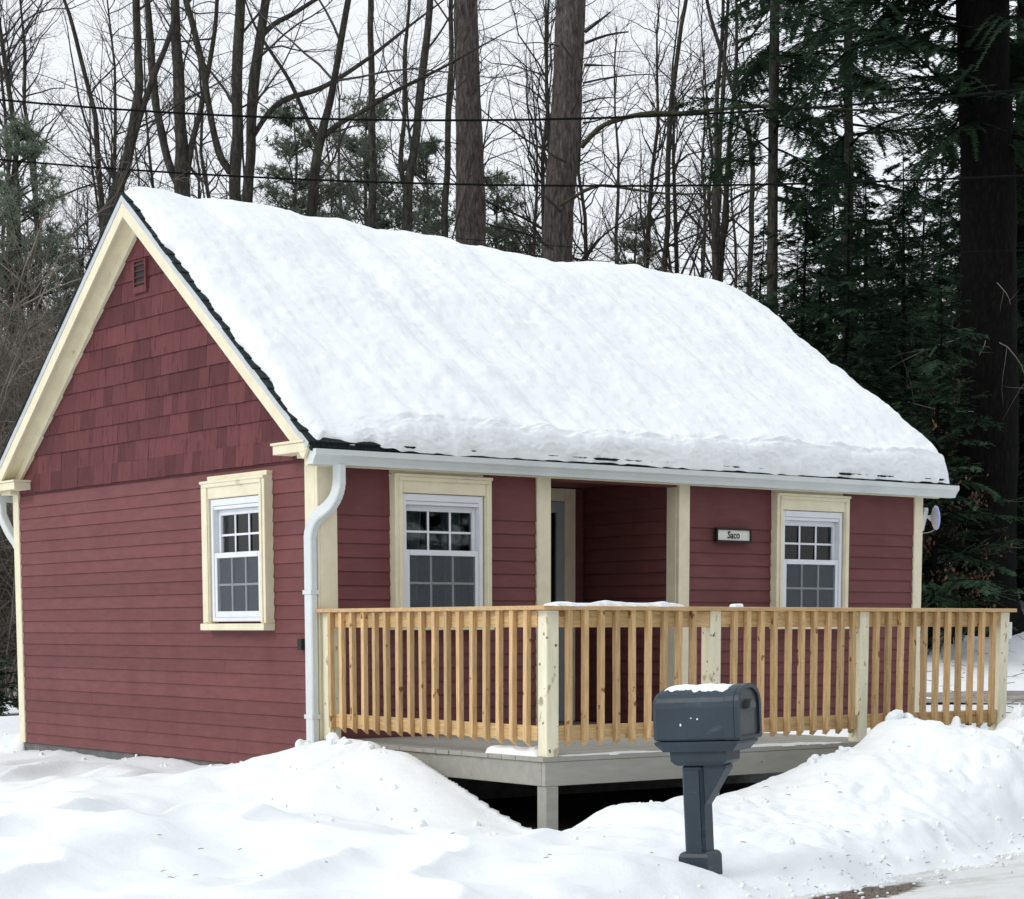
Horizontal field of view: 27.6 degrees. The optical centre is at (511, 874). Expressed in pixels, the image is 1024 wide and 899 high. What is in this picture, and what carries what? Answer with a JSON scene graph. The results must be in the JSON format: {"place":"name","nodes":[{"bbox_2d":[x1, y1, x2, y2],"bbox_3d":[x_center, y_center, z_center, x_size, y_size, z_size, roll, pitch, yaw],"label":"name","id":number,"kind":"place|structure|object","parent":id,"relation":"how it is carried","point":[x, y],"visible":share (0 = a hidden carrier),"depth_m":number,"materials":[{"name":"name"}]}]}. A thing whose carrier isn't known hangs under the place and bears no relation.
{"place":"outdoors","nodes":[
{"label":"outdoors","id":0,"kind":"place"},
{"bbox_2d":[0,0,1016,337],"label":"sky","id":1,"kind":"structure","parent":0,"point":[56,65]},
{"bbox_2d":[0,539,1023,898],"bbox_3d":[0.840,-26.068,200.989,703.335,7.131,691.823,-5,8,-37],"label":"snow ground","id":2,"kind":"structure","parent":0,"point":[72,825],"depth_m":11.88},
{"bbox_2d":[0,399,17,670],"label":"brush","id":3,"kind":"object","parent":2,"relation":"on","point":[9,575],"visible":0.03,"depth_m":25.13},
{"bbox_2d":[0,655,18,715],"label":"evergreen bush","id":4,"kind":"object","parent":2,"relation":"on","point":[13,703],"visible":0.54,"depth_m":22.35,"materials":[{"name":"green plant"}]},
{"bbox_2d":[0,296,43,669],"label":"brush","id":5,"kind":"object","parent":2,"relation":"on","point":[18,412],"visible":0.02,"depth_m":25.21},
{"bbox_2d":[0,320,51,700],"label":"brush","id":6,"kind":"object","parent":2,"relation":"on","point":[8,630],"visible":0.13,"depth_m":24.81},
{"bbox_2d":[0,306,52,675],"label":"brush","id":7,"kind":"object","parent":2,"relation":"on","point":[27,366],"visible":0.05,"depth_m":25.14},
{"bbox_2d":[0,241,60,541],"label":"brush","id":8,"kind":"object","parent":2,"relation":"on","point":[42,317],"visible":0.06,"depth_m":26.87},
{"bbox_2d":[0,202,74,426],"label":"brush","id":9,"kind":"object","parent":2,"relation":"on","point":[2,295],"visible":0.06,"depth_m":33.11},
{"bbox_2d":[0,0,80,313],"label":"bare tree","id":10,"kind":"object","parent":2,"relation":"on","point":[33,96],"visible":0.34,"depth_m":51.69,"materials":[{"name":"brown plant"}]},
{"bbox_2d":[0,0,81,349],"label":"bare tree","id":11,"kind":"object","parent":2,"relation":"on","point":[5,120],"visible":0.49,"depth_m":47.08,"materials":[{"name":"brown plant"}]},
{"bbox_2d":[0,111,82,382],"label":"white pine","id":12,"kind":"object","parent":2,"relation":"on","point":[16,132],"visible":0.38,"depth_m":44.39,"materials":[{"name":"grey plant"}]},
{"bbox_2d":[0,238,92,696],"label":"brush","id":13,"kind":"object","parent":2,"relation":"on","point":[21,392],"visible":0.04,"depth_m":25.18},
{"bbox_2d":[0,0,92,344],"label":"bare tree","id":14,"kind":"object","parent":2,"relation":"on","point":[6,3],"visible":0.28,"depth_m":56.00,"materials":[{"name":"brown plant"}]},
{"bbox_2d":[0,157,109,683],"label":"brush","id":15,"kind":"object","parent":2,"relation":"on","point":[12,309],"visible":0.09,"depth_m":24.50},
{"bbox_2d":[0,126,111,674],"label":"brush","id":16,"kind":"object","parent":2,"relation":"on","point":[26,285],"visible":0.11,"depth_m":27.02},
{"bbox_2d":[30,252,84,332],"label":"white pine","id":17,"kind":"object","parent":2,"relation":"on","point":[65,293],"visible":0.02,"depth_m":56.20,"materials":[{"name":"grey plant"}]},
{"bbox_2d":[0,0,156,352],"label":"bare tree","id":18,"kind":"object","parent":2,"relation":"on","point":[5,59],"visible":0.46,"depth_m":47.00,"materials":[{"name":"brown plant"}]},
{"bbox_2d":[13,93,160,305],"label":"bare tree","id":19,"kind":"object","parent":2,"relation":"on","point":[95,169],"visible":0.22,"depth_m":57.68,"materials":[{"name":"brown plant"}]},
{"bbox_2d":[25,16,156,291],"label":"bare tree","id":20,"kind":"object","parent":2,"relation":"on","point":[92,170],"visible":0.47,"depth_m":45.93,"materials":[{"name":"brown plant"}]},
{"bbox_2d":[1,0,184,299],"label":"bare tree","id":21,"kind":"object","parent":2,"relation":"on","point":[96,133],"visible":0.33,"depth_m":34.68,"materials":[{"name":"brown plant"}]},
{"bbox_2d":[0,0,193,331],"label":"bare tree","id":22,"kind":"object","parent":2,"relation":"on","point":[114,138],"visible":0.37,"depth_m":47.76,"materials":[{"name":"brown plant"}]},
{"bbox_2d":[0,0,197,362],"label":"bare tree","id":23,"kind":"object","parent":2,"relation":"on","point":[25,90],"visible":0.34,"depth_m":51.40,"materials":[{"name":"brown plant"}]},
{"bbox_2d":[64,73,171,256],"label":"bare tree","id":24,"kind":"object","parent":2,"relation":"on","point":[133,158],"visible":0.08,"depth_m":56.02,"materials":[{"name":"brown plant"}]},
{"bbox_2d":[67,0,219,206],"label":"bare tree","id":25,"kind":"object","parent":2,"relation":"on","point":[149,151],"visible":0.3,"depth_m":58.85,"materials":[{"name":"brown plant"}]},
{"bbox_2d":[0,128,291,698],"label":"brush","id":26,"kind":"object","parent":2,"relation":"on","point":[4,387],"visible":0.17,"depth_m":23.82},
{"bbox_2d":[26,0,311,236],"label":"bare tree","id":27,"kind":"object","parent":2,"relation":"on","point":[138,101],"visible":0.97,"depth_m":32.74,"materials":[{"name":"brown plant"}]},
{"bbox_2d":[123,0,254,198],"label":"bare tree","id":28,"kind":"object","parent":2,"relation":"on","point":[204,168],"visible":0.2,"depth_m":56.14,"materials":[{"name":"brown plant"}]},
{"bbox_2d":[53,0,333,216],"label":"bare tree","id":29,"kind":"object","parent":2,"relation":"on","point":[184,150],"visible":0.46,"depth_m":36.62,"materials":[{"name":"brown plant"}]},
{"bbox_2d":[143,72,280,204],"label":"bare tree","id":30,"kind":"object","parent":2,"relation":"on","point":[199,186],"visible":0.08,"depth_m":62.75,"materials":[{"name":"brown plant"}]},
{"bbox_2d":[115,0,393,215],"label":"bare tree","id":31,"kind":"object","parent":2,"relation":"on","point":[233,167],"visible":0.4,"depth_m":35.63,"materials":[{"name":"brown plant"}]},
{"bbox_2d":[185,6,332,204],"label":"bare tree","id":32,"kind":"object","parent":2,"relation":"on","point":[243,163],"visible":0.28,"depth_m":57.07,"materials":[{"name":"brown plant"}]},
{"bbox_2d":[158,0,443,206],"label":"bare tree","id":33,"kind":"object","parent":2,"relation":"on","point":[252,128],"visible":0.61,"depth_m":37.54,"materials":[{"name":"brown plant"}]},
{"bbox_2d":[241,91,364,221],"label":"white pine","id":34,"kind":"object","parent":2,"relation":"on","point":[275,193],"visible":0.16,"depth_m":45.42,"materials":[{"name":"grey plant"}]},
{"bbox_2d":[225,13,390,222],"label":"bare tree","id":35,"kind":"object","parent":2,"relation":"on","point":[339,95],"visible":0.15,"depth_m":57.76,"materials":[{"name":"brown plant"}]},
{"bbox_2d":[317,91,437,234],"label":"white pine","id":36,"kind":"object","parent":2,"relation":"on","point":[386,223],"visible":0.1,"depth_m":48.94,"materials":[{"name":"grey plant"}]},
{"bbox_2d":[231,0,529,231],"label":"bare tree","id":37,"kind":"object","parent":2,"relation":"on","point":[407,176],"visible":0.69,"depth_m":36.60,"materials":[{"name":"brown plant"}]},
{"bbox_2d":[279,0,483,242],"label":"bare tree","id":38,"kind":"object","parent":2,"relation":"on","point":[372,205],"visible":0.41,"depth_m":39.56,"materials":[{"name":"brown plant"}]},
{"bbox_2d":[243,0,556,216],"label":"bare tree","id":39,"kind":"object","parent":2,"relation":"on","point":[323,133],"visible":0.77,"depth_m":33.68,"materials":[{"name":"brown plant"}]},
{"bbox_2d":[324,0,483,233],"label":"bare tree","id":40,"kind":"object","parent":2,"relation":"on","point":[407,111],"visible":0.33,"depth_m":59.29,"materials":[{"name":"brown plant"}]},
{"bbox_2d":[367,134,488,240],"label":"white pine","id":41,"kind":"object","parent":2,"relation":"on","point":[430,148],"visible":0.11,"depth_m":50.96,"materials":[{"name":"grey plant"}]},
{"bbox_2d":[324,0,552,250],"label":"bare tree","id":42,"kind":"object","parent":2,"relation":"on","point":[485,141],"visible":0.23,"depth_m":44.80,"materials":[{"name":"brown plant"}]},
{"bbox_2d":[335,0,542,238],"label":"bare tree","id":43,"kind":"object","parent":2,"relation":"on","point":[447,173],"visible":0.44,"depth_m":38.62,"materials":[{"name":"brown plant"}]},
{"bbox_2d":[364,0,536,246],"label":"pine tree","id":44,"kind":"object","parent":2,"relation":"on","point":[470,220],"visible":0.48,"depth_m":40.37,"materials":[{"name":"brown plant"}]},
{"bbox_2d":[0,192,958,799],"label":"cottage","id":45,"kind":"structure","parent":2,"relation":"on","point":[202,528],"depth_m":16.53,"materials":[{"name":"red paint"}]},
{"bbox_2d":[199,470,274,629],"bbox_3d":[-2.015,-2.383,15.407,0.170,1.145,0.950,-5,8,-37],"label":"window","id":46,"kind":"structure","parent":45,"relation":"in","point":[237,510],"depth_m":15.39,"materials":[{"name":"white plastic"}]},
{"bbox_2d":[389,470,494,629],"bbox_3d":[-0.558,-2.361,15.201,0.869,1.145,0.274,-5,8,-37],"label":"window","id":47,"kind":"structure","parent":45,"relation":"in","point":[412,493],"depth_m":15.18,"materials":[{"name":"white plastic"}]},
{"bbox_2d":[125,186,949,483],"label":"roof snow","id":48,"kind":"structure","parent":45,"relation":"on","point":[345,330],"depth_m":16.50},
{"bbox_2d":[551,502,563,721],"bbox_3d":[0.101,-2.161,17.164,0.797,1.818,0.058,-5,8,-37],"label":"storm door","id":49,"kind":"structure","parent":45,"relation":"in","point":[557,508],"depth_m":17.31,"materials":[{"name":"grey glass"}]},
{"bbox_2d":[714,528,751,542],"bbox_3d":[1.790,-2.744,16.846,0.382,0.114,0.038,-5,8,-37],"label":"name sign","id":50,"kind":"object","parent":45,"relation":"attached to","point":[736,535],"visible":1,"depth_m":16.84,"materials":[{"name":"paint"}]},
{"bbox_2d":[769,490,850,628],"bbox_3d":[2.478,-2.628,17.407,0.858,1.145,0.170,-5,8,-37],"label":"window","id":51,"kind":"structure","parent":45,"relation":"in","point":[809,567],"depth_m":17.39,"materials":[{"name":"white plastic"}]},
{"bbox_2d":[0,178,958,355],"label":"woods","id":52,"kind":"object","parent":2,"relation":"on","point":[812,266],"visible":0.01,"depth_m":62.83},
{"bbox_2d":[448,167,541,254],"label":"white pine","id":53,"kind":"object","parent":2,"relation":"on","point":[503,179],"visible":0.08,"depth_m":53.06,"materials":[{"name":"grey plant"}]},
{"bbox_2d":[0,703,1023,898],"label":"snow crumbs","id":54,"kind":"object","parent":2,"relation":"on","point":[1017,713],"visible":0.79,"depth_m":13.08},
{"bbox_2d":[410,0,630,257],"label":"bare tree","id":55,"kind":"object","parent":2,"relation":"on","point":[541,174],"visible":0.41,"depth_m":45.23,"materials":[{"name":"brown plant"}]},
{"bbox_2d":[443,47,603,257],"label":"bare tree","id":56,"kind":"object","parent":2,"relation":"on","point":[533,99],"visible":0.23,"depth_m":50.34,"materials":[{"name":"brown plant"}]},
{"bbox_2d":[425,0,645,260],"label":"bare tree","id":57,"kind":"object","parent":2,"relation":"on","point":[535,255],"visible":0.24,"depth_m":49.08,"materials":[{"name":"brown plant"}]},
{"bbox_2d":[430,0,677,261],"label":"bare tree","id":58,"kind":"object","parent":2,"relation":"on","point":[596,242],"visible":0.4,"depth_m":48.12,"materials":[{"name":"brown plant"}]},
{"bbox_2d":[504,27,708,268],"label":"bare tree","id":59,"kind":"object","parent":2,"relation":"on","point":[584,228],"visible":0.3,"depth_m":51.39,"materials":[{"name":"brown plant"}]},
{"bbox_2d":[481,782,755,830],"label":"bare earth","id":60,"kind":"structure","parent":2,"relation":"on","point":[575,809],"depth_m":15.32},
{"bbox_2d":[572,0,684,263],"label":"bare tree","id":61,"kind":"object","parent":2,"relation":"on","point":[617,216],"visible":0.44,"depth_m":56.88,"materials":[{"name":"brown plant"}]},
{"bbox_2d":[576,117,681,271],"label":"bare tree","id":62,"kind":"object","parent":2,"relation":"on","point":[645,208],"visible":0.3,"depth_m":49.30,"materials":[{"name":"brown plant"}]},
{"bbox_2d":[607,211,660,270],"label":"white pine","id":63,"kind":"object","parent":2,"relation":"on","point":[636,244],"visible":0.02,"depth_m":56.18,"materials":[{"name":"grey plant"}]},
{"bbox_2d":[598,0,717,271],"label":"bare tree","id":64,"kind":"object","parent":2,"relation":"on","point":[668,151],"visible":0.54,"depth_m":44.41,"materials":[{"name":"brown plant"}]},
{"bbox_2d":[315,605,1016,829],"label":"porch deck","id":65,"kind":"structure","parent":2,"relation":"on","point":[458,747],"depth_m":13.63,"materials":[{"name":"grey paint"}]},
{"bbox_2d":[485,745,538,756],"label":"deck snow","id":66,"kind":"structure","parent":65,"relation":"on","point":[516,750],"depth_m":12.95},
{"bbox_2d":[544,600,683,606],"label":"rail snow","id":67,"kind":"structure","parent":65,"relation":"on","point":[615,603],"depth_m":12.83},
{"bbox_2d":[603,45,734,272],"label":"bare tree","id":68,"kind":"object","parent":2,"relation":"on","point":[669,258],"visible":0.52,"depth_m":45.80,"materials":[{"name":"brown plant"}]},
{"bbox_2d":[572,0,767,273],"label":"bare tree","id":69,"kind":"object","parent":2,"relation":"on","point":[654,157],"visible":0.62,"depth_m":46.77,"materials":[{"name":"brown plant"}]},
{"bbox_2d":[627,6,766,289],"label":"bare tree","id":70,"kind":"object","parent":2,"relation":"on","point":[706,215],"visible":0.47,"depth_m":43.81,"materials":[{"name":"brown plant"}]},
{"bbox_2d":[474,0,920,261],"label":"pine tree","id":71,"kind":"object","parent":2,"relation":"on","point":[570,30],"visible":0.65,"depth_m":38.34,"materials":[{"name":"brown plant"}]},
{"bbox_2d":[652,683,761,873],"bbox_3d":[1.007,-0.345,10.532,0.513,1.231,0.264,1,8,32],"label":"mailbox","id":72,"kind":"object","parent":2,"relation":"on","point":[703,738],"visible":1,"depth_m":10.44,"materials":[{"name":"grey plastic"}]},
{"bbox_2d":[665,683,733,691],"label":"snow","id":73,"kind":"structure","parent":72,"relation":"on","point":[710,687],"depth_m":10.41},
{"bbox_2d":[740,688,757,735],"bbox_3d":[1.181,-0.812,10.352,0.041,0.235,0.215,1,8,32],"label":"box door","id":74,"kind":"structure","parent":72,"relation":"in","point":[748,707],"depth_m":10.35,"materials":[{"name":"grey plastic"}]},
{"bbox_2d":[638,0,782,273],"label":"bare tree","id":75,"kind":"object","parent":2,"relation":"on","point":[708,194],"visible":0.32,"depth_m":48.92,"materials":[{"name":"brown plant"}]},
{"bbox_2d":[619,0,839,333],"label":"bare tree","id":76,"kind":"object","parent":2,"relation":"on","point":[676,250],"visible":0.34,"depth_m":50.30,"materials":[{"name":"brown plant"}]},
{"bbox_2d":[611,0,860,294],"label":"bare tree","id":77,"kind":"object","parent":2,"relation":"on","point":[723,228],"visible":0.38,"depth_m":45.57,"materials":[{"name":"brown plant"}]},
{"bbox_2d":[678,41,797,289],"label":"bare tree","id":78,"kind":"object","parent":2,"relation":"on","point":[735,249],"visible":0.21,"depth_m":56.29,"materials":[{"name":"brown plant"}]},
{"bbox_2d":[671,0,813,347],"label":"bare tree","id":79,"kind":"object","parent":2,"relation":"on","point":[716,212],"visible":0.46,"depth_m":36.69,"materials":[{"name":"brown plant"}]},
{"bbox_2d":[587,0,944,295],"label":"bare tree","id":80,"kind":"object","parent":2,"relation":"on","point":[750,232],"visible":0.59,"depth_m":38.81,"materials":[{"name":"brown plant"}]},
{"bbox_2d":[735,213,801,319],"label":"hemlock","id":81,"kind":"object","parent":2,"relation":"on","point":[762,281],"visible":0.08,"depth_m":40.79,"materials":[{"name":"green plant"}]},
{"bbox_2d":[671,0,891,314],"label":"hemlock","id":82,"kind":"object","parent":2,"relation":"on","point":[772,55],"visible":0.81,"depth_m":34.85,"materials":[{"name":"green plant"}]},
{"bbox_2d":[740,170,886,360],"bbox_3d":[4.674,-7.870,34.479,4.518,7.241,4.489,-5,8,-37],"label":"hemlock","id":83,"kind":"object","parent":2,"relation":"on","point":[811,233],"visible":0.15,"depth_m":34.00,"materials":[{"name":"green plant"}]},
{"bbox_2d":[779,206,863,366],"bbox_3d":[5.464,-8.522,37.403,3.602,6.783,4.037,4,8,30],"label":"hemlock","id":84,"kind":"object","parent":2,"relation":"on","point":[828,275],"visible":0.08,"depth_m":36.95,"materials":[{"name":"green plant"}]},
{"bbox_2d":[689,0,960,374],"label":"hemlock","id":85,"kind":"object","parent":2,"relation":"on","point":[848,140],"visible":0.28,"depth_m":44.41,"materials":[{"name":"green plant"}]},
{"bbox_2d":[780,167,869,361],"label":"hemlock","id":86,"kind":"object","parent":2,"relation":"on","point":[809,265],"visible":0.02,"depth_m":52.52,"materials":[{"name":"green plant"}]},
{"bbox_2d":[813,178,899,363],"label":"hemlock","id":87,"kind":"object","parent":2,"relation":"on","point":[858,236],"depth_m":46.67,"materials":[{"name":"green plant"}]},
{"bbox_2d":[799,141,926,392],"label":"hemlock","id":88,"kind":"object","parent":2,"relation":"on","point":[861,176],"visible":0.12,"depth_m":41.79,"materials":[{"name":"green plant"}]},
{"bbox_2d":[775,148,987,602],"bbox_3d":[4.669,-6.820,30.372,4.416,7.419,3.940,5,8,35],"label":"hemlock","id":89,"kind":"object","parent":2,"relation":"on","point":[846,288],"visible":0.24,"depth_m":30.09,"materials":[{"name":"green plant"}]},
{"bbox_2d":[751,0,1023,636],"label":"hemlock","id":90,"kind":"object","parent":2,"relation":"on","point":[984,53],"visible":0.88,"depth_m":30.87,"materials":[{"name":"green plant"}]},
{"bbox_2d":[822,209,959,604],"bbox_3d":[5.720,-6.985,32.243,4.060,6.506,4.033,0,7,1],"label":"hemlock","id":91,"kind":"object","parent":2,"relation":"on","point":[882,319],"visible":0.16,"depth_m":32.12,"materials":[{"name":"green plant"}]},
{"bbox_2d":[840,277,950,567],"bbox_3d":[6.265,-7.674,36.316,3.383,5.457,3.405,-3,8,-26],"label":"hemlock","id":92,"kind":"object","parent":2,"relation":"on","point":[895,370],"visible":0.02,"depth_m":36.10,"materials":[{"name":"green plant"}]},
{"bbox_2d":[840,200,959,394],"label":"hemlock","id":93,"kind":"object","parent":2,"relation":"on","point":[891,284],"visible":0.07,"depth_m":44.66,"materials":[{"name":"green plant"}]},
{"bbox_2d":[880,148,960,416],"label":"hemlock","id":94,"kind":"object","parent":2,"relation":"on","point":[925,192],"visible":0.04,"depth_m":55.19,"materials":[{"name":"green plant"}]},
{"bbox_2d":[882,180,960,523],"bbox_3d":[7.972,-9.419,39.356,3.635,7.182,3.486,2,7,16],"label":"hemlock","id":95,"kind":"object","parent":2,"relation":"on","point":[946,236],"visible":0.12,"depth_m":39.01,"materials":[{"name":"green plant"}]},
{"bbox_2d":[893,129,960,533],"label":"hemlock","id":96,"kind":"object","parent":2,"relation":"on","point":[935,248],"visible":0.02,"depth_m":42.86,"materials":[{"name":"green plant"}]},
{"bbox_2d":[840,139,1023,566],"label":"hemlock","id":97,"kind":"object","parent":2,"relation":"on","point":[914,288],"visible":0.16,"depth_m":34.01,"materials":[{"name":"green plant"}]},
{"bbox_2d":[877,258,1023,656],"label":"hemlock","id":98,"kind":"object","parent":2,"relation":"on","point":[933,594],"visible":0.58,"depth_m":29.40,"materials":[{"name":"green plant"}]},
{"bbox_2d":[877,0,1023,588],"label":"hemlock","id":99,"kind":"object","parent":2,"relation":"on","point":[1019,9],"visible":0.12,"depth_m":35.03,"materials":[{"name":"green plant"}]},
{"bbox_2d":[908,135,1023,600],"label":"hemlock","id":100,"kind":"object","parent":2,"relation":"on","point":[1020,490],"visible":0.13,"depth_m":33.41,"materials":[{"name":"green plant"}]},
{"bbox_2d":[922,419,1012,642],"bbox_3d":[6.149,-4.912,30.454,2.102,3.216,2.508,3,8,27],"label":"beech sapling","id":101,"kind":"object","parent":2,"relation":"on","point":[925,545],"visible":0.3,"depth_m":30.24,"materials":[{"name":"brown plant"}]},
{"bbox_2d":[0,88,1023,120],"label":"overhead cable","id":102,"kind":"object","parent":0,"point":[611,117],"visible":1,"depth_m":25.92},
{"bbox_2d":[0,159,1023,186],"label":"overhead cable","id":103,"kind":"object","parent":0,"point":[690,185],"visible":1,"depth_m":26.00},
{"bbox_2d":[0,166,1023,254],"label":"overhead cable","id":104,"kind":"object","parent":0,"point":[636,250],"visible":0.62,"depth_m":25.69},
{"bbox_2d":[780,852,1023,898],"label":"road","id":105,"kind":"structure","parent":0,"point":[998,880],"depth_m":10.91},
{"bbox_2d":[926,691,1023,704],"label":"driveway","id":106,"kind":"structure","parent":0,"point":[1016,696],"depth_m":26.46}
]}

